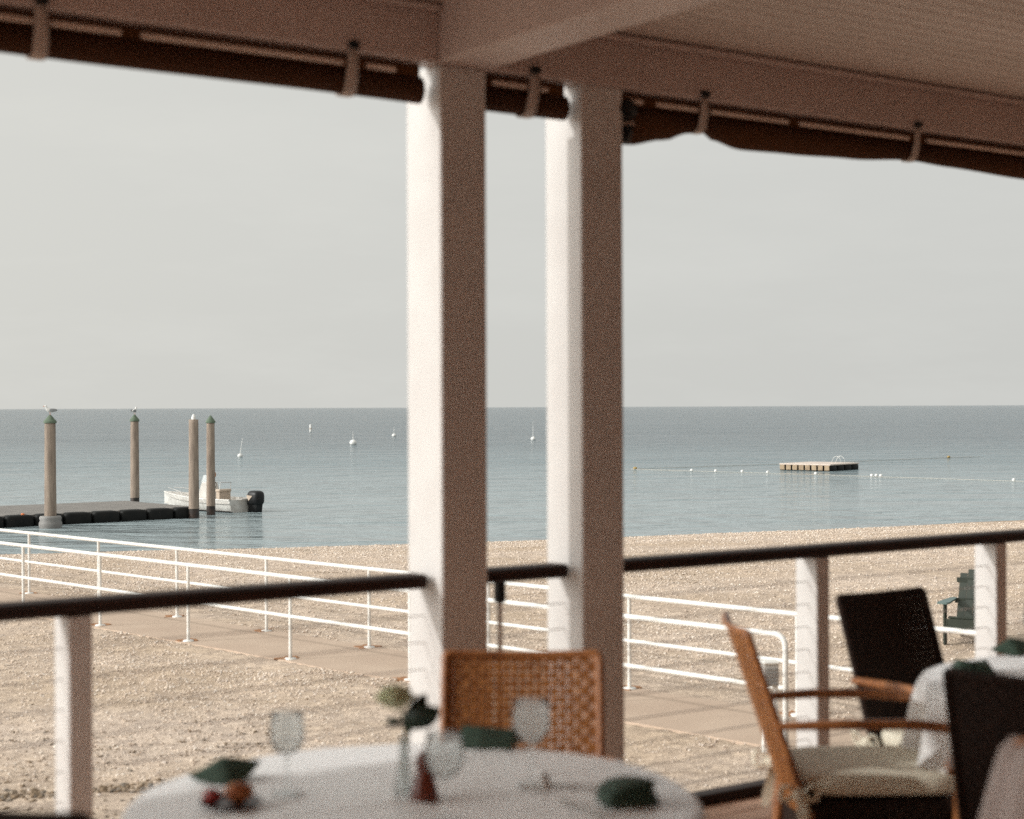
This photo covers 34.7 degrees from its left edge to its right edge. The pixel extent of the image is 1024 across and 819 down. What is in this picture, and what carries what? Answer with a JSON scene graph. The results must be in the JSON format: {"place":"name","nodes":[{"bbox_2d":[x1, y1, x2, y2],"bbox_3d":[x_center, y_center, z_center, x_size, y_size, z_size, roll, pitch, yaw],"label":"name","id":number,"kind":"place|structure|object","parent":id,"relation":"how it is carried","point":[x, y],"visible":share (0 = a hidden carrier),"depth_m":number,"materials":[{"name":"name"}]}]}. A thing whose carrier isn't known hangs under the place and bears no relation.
{"place":"outdoors","nodes":[
{"label":"outdoors","id":0,"kind":"place"},
{"bbox_2d":[0,405,1023,553],"bbox_3d":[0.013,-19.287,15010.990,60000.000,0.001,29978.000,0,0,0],"label":"water","id":1,"kind":"structure","parent":0,"point":[323,482],"depth_m":90.79,"materials":[{"name":"liquid"}]},
{"bbox_2d":[43,415,56,515],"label":"piling","id":2,"kind":"object","parent":1,"relation":"in","point":[50,506],"visible":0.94,"depth_m":48.02,"materials":[{"name":"brown wood"}]},
{"bbox_2d":[43,405,56,411],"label":"gull","id":3,"kind":"object","parent":2,"relation":"on","point":[49,409],"visible":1,"depth_m":48.11,"materials":[{"name":"white"}]},
{"bbox_2d":[0,501,188,528],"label":"floating dock","id":4,"kind":"object","parent":1,"relation":"on","point":[67,513],"visible":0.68,"depth_m":51.03,"materials":[{"name":"black plastic"}]},
{"bbox_2d":[130,414,139,501],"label":"piling","id":5,"kind":"object","parent":1,"relation":"in","point":[134,457],"visible":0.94,"depth_m":58.73,"materials":[{"name":"brown wood"}]},
{"bbox_2d":[189,414,198,517],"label":"piling","id":6,"kind":"object","parent":1,"relation":"in","point":[193,471],"visible":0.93,"depth_m":52.17,"materials":[{"name":"brown wood"}]},
{"bbox_2d":[206,415,214,514],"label":"piling","id":7,"kind":"object","parent":1,"relation":"in","point":[210,470],"visible":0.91,"depth_m":53.62,"materials":[{"name":"brown wood"}]},
{"bbox_2d":[164,472,263,512],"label":"motor boat","id":8,"kind":"object","parent":1,"relation":"on","point":[226,501],"visible":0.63,"depth_m":55.49,"materials":[{"name":"white plastic"}]},
{"bbox_2d":[350,440,356,444],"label":"mooring buoy","id":9,"kind":"object","parent":1,"relation":"on","point":[353,442],"visible":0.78,"depth_m":155.40,"materials":[{"name":"white plastic"}]},
{"bbox_2d":[638,456,979,468],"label":"float line","id":10,"kind":"object","parent":1,"relation":"on","point":[768,464],"visible":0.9,"depth_m":97.95,"materials":[{"name":"plastic"}]},
{"bbox_2d":[779,456,858,470],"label":"swim raft","id":11,"kind":"object","parent":1,"relation":"on","point":[821,466],"visible":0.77,"depth_m":88.92,"materials":[{"name":"brown wood"}]},
{"bbox_2d":[633,467,1023,481],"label":"float line","id":12,"kind":"object","parent":1,"relation":"on","point":[871,475],"visible":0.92,"depth_m":83.08,"materials":[{"name":"plastic"}]},
{"bbox_2d":[0,520,1023,818],"bbox_3d":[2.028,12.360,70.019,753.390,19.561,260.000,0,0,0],"label":"beach","id":13,"kind":"structure","parent":0,"point":[684,768],"depth_m":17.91,"materials":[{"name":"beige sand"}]},
{"bbox_2d":[0,587,866,748],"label":"walkway","id":14,"kind":"structure","parent":13,"relation":"on","point":[158,625],"depth_m":17.74,"materials":[{"name":"concrete"}]},
{"bbox_2d":[0,541,788,741],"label":"pipe railing","id":15,"kind":"object","parent":14,"relation":"on","point":[778,635],"visible":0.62,"depth_m":17.64,"materials":[{"name":"white metal"}]},
{"bbox_2d":[0,528,974,716],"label":"pipe railing","id":16,"kind":"object","parent":14,"relation":"on","point":[628,640],"visible":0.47,"depth_m":18.53,"materials":[{"name":"white metal"}]},
{"bbox_2d":[0,547,1017,818],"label":"seaweed","id":17,"kind":"object","parent":13,"relation":"on","point":[38,793],"visible":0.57,"depth_m":11.86,"materials":[{"name":"brown plant"}]},
{"bbox_2d":[761,659,779,752],"bbox_3d":[2.040,2.348,12.971,0.144,0.730,0.120,0,0,-8],"label":"utility pedestal","id":18,"kind":"object","parent":13,"relation":"on","point":[770,667],"visible":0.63,"depth_m":12.92,"materials":[{"name":"white metal"}]},
{"bbox_2d":[937,569,974,644],"bbox_3d":[5.398,2.284,19.108,0.688,0.837,0.928,0,0,28],"label":"beach chair","id":19,"kind":"object","parent":13,"relation":"on","point":[963,619],"visible":0.47,"depth_m":19.22,"materials":[{"name":"green paint"}]},
{"bbox_2d":[0,53,1023,408],"label":"sky","id":20,"kind":"structure","parent":0,"point":[168,241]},
{"bbox_2d":[702,795,773,818],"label":"deck floor","id":21,"kind":"structure","parent":0,"point":[748,808],"depth_m":7.03,"materials":[{"name":"brown wood"}]},
{"bbox_2d":[0,810,92,818],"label":"wicker chair","id":22,"kind":"object","parent":21,"relation":"on","point":[6,814],"visible":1,"depth_m":2.98,"materials":[{"name":"wicker"}]},
{"bbox_2d":[0,572,426,817],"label":"deck railing","id":23,"kind":"object","parent":21,"relation":"on","point":[73,711],"visible":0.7,"depth_m":5.51,"materials":[{"name":"white wood"}]},
{"bbox_2d":[120,743,707,818],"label":"dining table","id":24,"kind":"object","parent":21,"relation":"on","point":[356,782],"visible":0.88,"depth_m":4.08,"materials":[{"name":"white fabric"}]},
{"bbox_2d":[188,756,259,784],"bbox_3d":[-0.733,0.914,4.180,0.123,0.057,0.143,0,0,28],"label":"napkin","id":25,"kind":"object","parent":24,"relation":"on","point":[223,770],"visible":0.97,"depth_m":4.15,"materials":[{"name":"green fabric"}]},
{"bbox_2d":[199,794,261,809],"bbox_3d":[-0.670,0.937,3.907,0.148,0.012,0.148,0,0,0],"label":"side plate","id":26,"kind":"object","parent":24,"relation":"on","point":[224,803],"visible":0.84,"depth_m":3.90,"materials":[{"name":"white ceramic"}]},
{"bbox_2d":[202,788,221,803],"bbox_3d":[-0.715,0.922,3.910,0.044,0.037,0.058,0,0,-38],"label":"tomato","id":27,"kind":"object","parent":26,"relation":"on","point":[211,795],"visible":1,"depth_m":3.89,"materials":[{"name":"red food"}]},
{"bbox_2d":[224,782,253,802],"bbox_3d":[-0.652,0.915,3.919,0.071,0.049,0.062,0,0,-21],"label":"bread roll","id":28,"kind":"object","parent":26,"relation":"on","point":[238,792],"visible":1,"depth_m":3.90,"materials":[{"name":"brown food"}]},
{"bbox_2d":[269,710,304,796],"bbox_3d":[-0.552,0.843,4.026,0.088,0.199,0.088,0,0,0],"label":"wine glass","id":29,"kind":"object","parent":24,"relation":"on","point":[289,793],"visible":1,"depth_m":4.02,"materials":[{"name":"white"}]},
{"bbox_2d":[374,684,440,797],"bbox_3d":[-0.260,0.807,4.009,0.152,0.269,0.100,0,0,-19],"label":"bud vase","id":30,"kind":"object","parent":24,"relation":"on","point":[420,713],"visible":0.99,"depth_m":3.99,"materials":[{"name":"clear glass"}]},
{"bbox_2d":[410,751,438,801],"bbox_3d":[-0.212,0.884,3.969,0.072,0.116,0.072,0,0,0],"label":"pepper mill","id":31,"kind":"object","parent":24,"relation":"on","point":[424,788],"visible":0.88,"depth_m":3.95,"materials":[{"name":"brown wood"}]},
{"bbox_2d":[424,729,463,818],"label":"wine glass","id":32,"kind":"object","parent":24,"relation":"on","point":[430,770],"visible":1,"depth_m":3.73,"materials":[{"name":"white"}]},
{"bbox_2d":[456,725,520,749],"bbox_3d":[-0.064,0.912,4.600,0.174,0.055,0.126,0,0,6],"label":"napkin","id":33,"kind":"object","parent":24,"relation":"on","point":[477,737],"visible":0.92,"depth_m":4.57,"materials":[{"name":"green fabric"}]},
{"bbox_2d":[512,697,549,788],"bbox_3d":[0.048,0.833,4.101,0.096,0.214,0.096,0,0,0],"label":"wine glass","id":34,"kind":"object","parent":24,"relation":"on","point":[523,740],"visible":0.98,"depth_m":4.09,"materials":[{"name":"white"}]},
{"bbox_2d":[539,773,550,788],"bbox_3d":[0.082,0.921,4.073,0.030,0.037,0.030,0,0,0],"label":"salt shaker","id":35,"kind":"object","parent":24,"relation":"on","point":[544,783],"visible":1,"depth_m":4.06,"materials":[{"name":"metal"}]},
{"bbox_2d":[550,782,597,789],"bbox_3d":[0.188,0.937,4.071,0.220,0.005,0.018,0,0,30],"label":"table knife","id":36,"kind":"object","parent":24,"relation":"on","point":[578,786],"visible":0.52,"depth_m":4.09,"materials":[{"name":"metal"}]},
{"bbox_2d":[556,798,603,817],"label":"table fork","id":37,"kind":"object","parent":24,"relation":"on","point":[568,802],"visible":1,"depth_m":3.87,"materials":[{"name":"metal"}]},
{"bbox_2d":[595,776,660,808],"bbox_3d":[0.277,0.911,3.923,0.135,0.063,0.115,0,0,-14],"label":"napkin","id":38,"kind":"object","parent":24,"relation":"on","point":[625,792],"visible":1,"depth_m":3.88,"materials":[{"name":"green fabric"}]},
{"bbox_2d":[407,64,487,743],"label":"porch column","id":39,"kind":"structure","parent":21,"relation":"on","point":[446,237],"depth_m":6.27,"materials":[{"name":"white paint"}]},
{"bbox_2d":[0,0,1023,147],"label":"porch roof","id":40,"kind":"structure","parent":21,"relation":"on","point":[953,69],"depth_m":6.58,"materials":[{"name":"paint"}]},
{"bbox_2d":[0,0,424,103],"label":"rolled curtain","id":41,"kind":"object","parent":40,"relation":"hanging from","point":[40,33],"visible":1,"depth_m":5.68,"materials":[{"name":"brown fabric"}]},
{"bbox_2d":[485,66,569,120],"bbox_3d":[0.049,-1.252,6.484,0.425,0.188,0.147,0,0,-35],"label":"rolled curtain","id":42,"kind":"object","parent":40,"relation":"hanging from","point":[533,96],"visible":0.96,"depth_m":6.46,"materials":[{"name":"brown fabric"}]},
{"bbox_2d":[622,90,1023,179],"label":"rolled curtain","id":43,"kind":"object","parent":40,"relation":"hanging from","point":[655,119],"visible":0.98,"depth_m":7.37,"materials":[{"name":"brown fabric"}]},
{"bbox_2d":[487,562,567,735],"bbox_3d":[0.032,1.172,6.555,0.458,1.092,0.114,0,0,-35],"label":"deck railing","id":44,"kind":"object","parent":21,"relation":"on","point":[498,576],"visible":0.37,"depth_m":6.49,"materials":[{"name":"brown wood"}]},
{"bbox_2d":[439,649,620,761],"bbox_3d":[0.022,1.242,4.718,0.634,1.004,0.757,0,0,2],"label":"wicker chair","id":45,"kind":"object","parent":21,"relation":"on","point":[596,739],"visible":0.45,"depth_m":5.03,"materials":[{"name":"wicker"}]},
{"bbox_2d":[546,84,623,761],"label":"porch column","id":46,"kind":"structure","parent":21,"relation":"on","point":[584,283],"depth_m":6.66,"materials":[{"name":"white paint"}]},
{"bbox_2d":[620,98,636,143],"bbox_3d":[0.462,-1.187,6.755,0.092,0.179,0.078,0,0,-35],"label":"curtain pulley","id":47,"kind":"object","parent":46,"relation":"attached to","point":[628,107],"visible":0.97,"depth_m":6.73,"materials":[{"name":"black plastic"}]},
{"bbox_2d":[624,529,1023,805],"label":"deck railing","id":48,"kind":"object","parent":21,"relation":"on","point":[812,616],"visible":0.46,"depth_m":7.49,"materials":[{"name":"white wood"}]},
{"bbox_2d":[721,611,957,818],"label":"wicker chair","id":49,"kind":"object","parent":21,"relation":"on","point":[847,782],"visible":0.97,"depth_m":5.39,"materials":[{"name":"wicker"}]},
{"bbox_2d":[836,587,943,745],"bbox_3d":[1.651,1.216,6.202,0.634,1.004,0.757,0,0,-34],"label":"wicker chair","id":50,"kind":"object","parent":21,"relation":"on","point":[883,642],"visible":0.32,"depth_m":6.43,"materials":[{"name":"wicker"}]},
{"bbox_2d":[899,655,1023,816],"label":"dining table","id":51,"kind":"object","parent":21,"relation":"on","point":[927,701],"visible":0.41,"depth_m":5.60,"materials":[{"name":"white fabric"}]},
{"bbox_2d":[951,659,995,673],"bbox_3d":[1.636,0.911,5.813,0.145,0.044,0.114,0,0,8],"label":"napkin","id":52,"kind":"object","parent":51,"relation":"on","point":[982,665],"visible":0.82,"depth_m":5.78,"materials":[{"name":"green fabric"}]},
{"bbox_2d":[991,638,1023,655],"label":"napkin","id":53,"kind":"object","parent":51,"relation":"on","point":[1012,646],"visible":1,"depth_m":6.23,"materials":[{"name":"green fabric"}]},
{"bbox_2d":[942,667,1023,818],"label":"wicker chair","id":54,"kind":"object","parent":21,"relation":"on","point":[985,715],"visible":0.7,"depth_m":4.58,"materials":[{"name":"wicker"}]},
{"bbox_2d":[1012,737,1023,745],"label":"wicker chair","id":55,"kind":"object","parent":21,"relation":"on","point":[1019,741],"visible":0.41,"depth_m":3.61,"materials":[{"name":"wicker"}]},
{"bbox_2d":[978,736,1023,818],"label":"chair cover","id":56,"kind":"object","parent":55,"relation":"hanging from","point":[1004,797],"visible":0.98,"depth_m":3.59,"materials":[{"name":"white fabric"}]}
]}

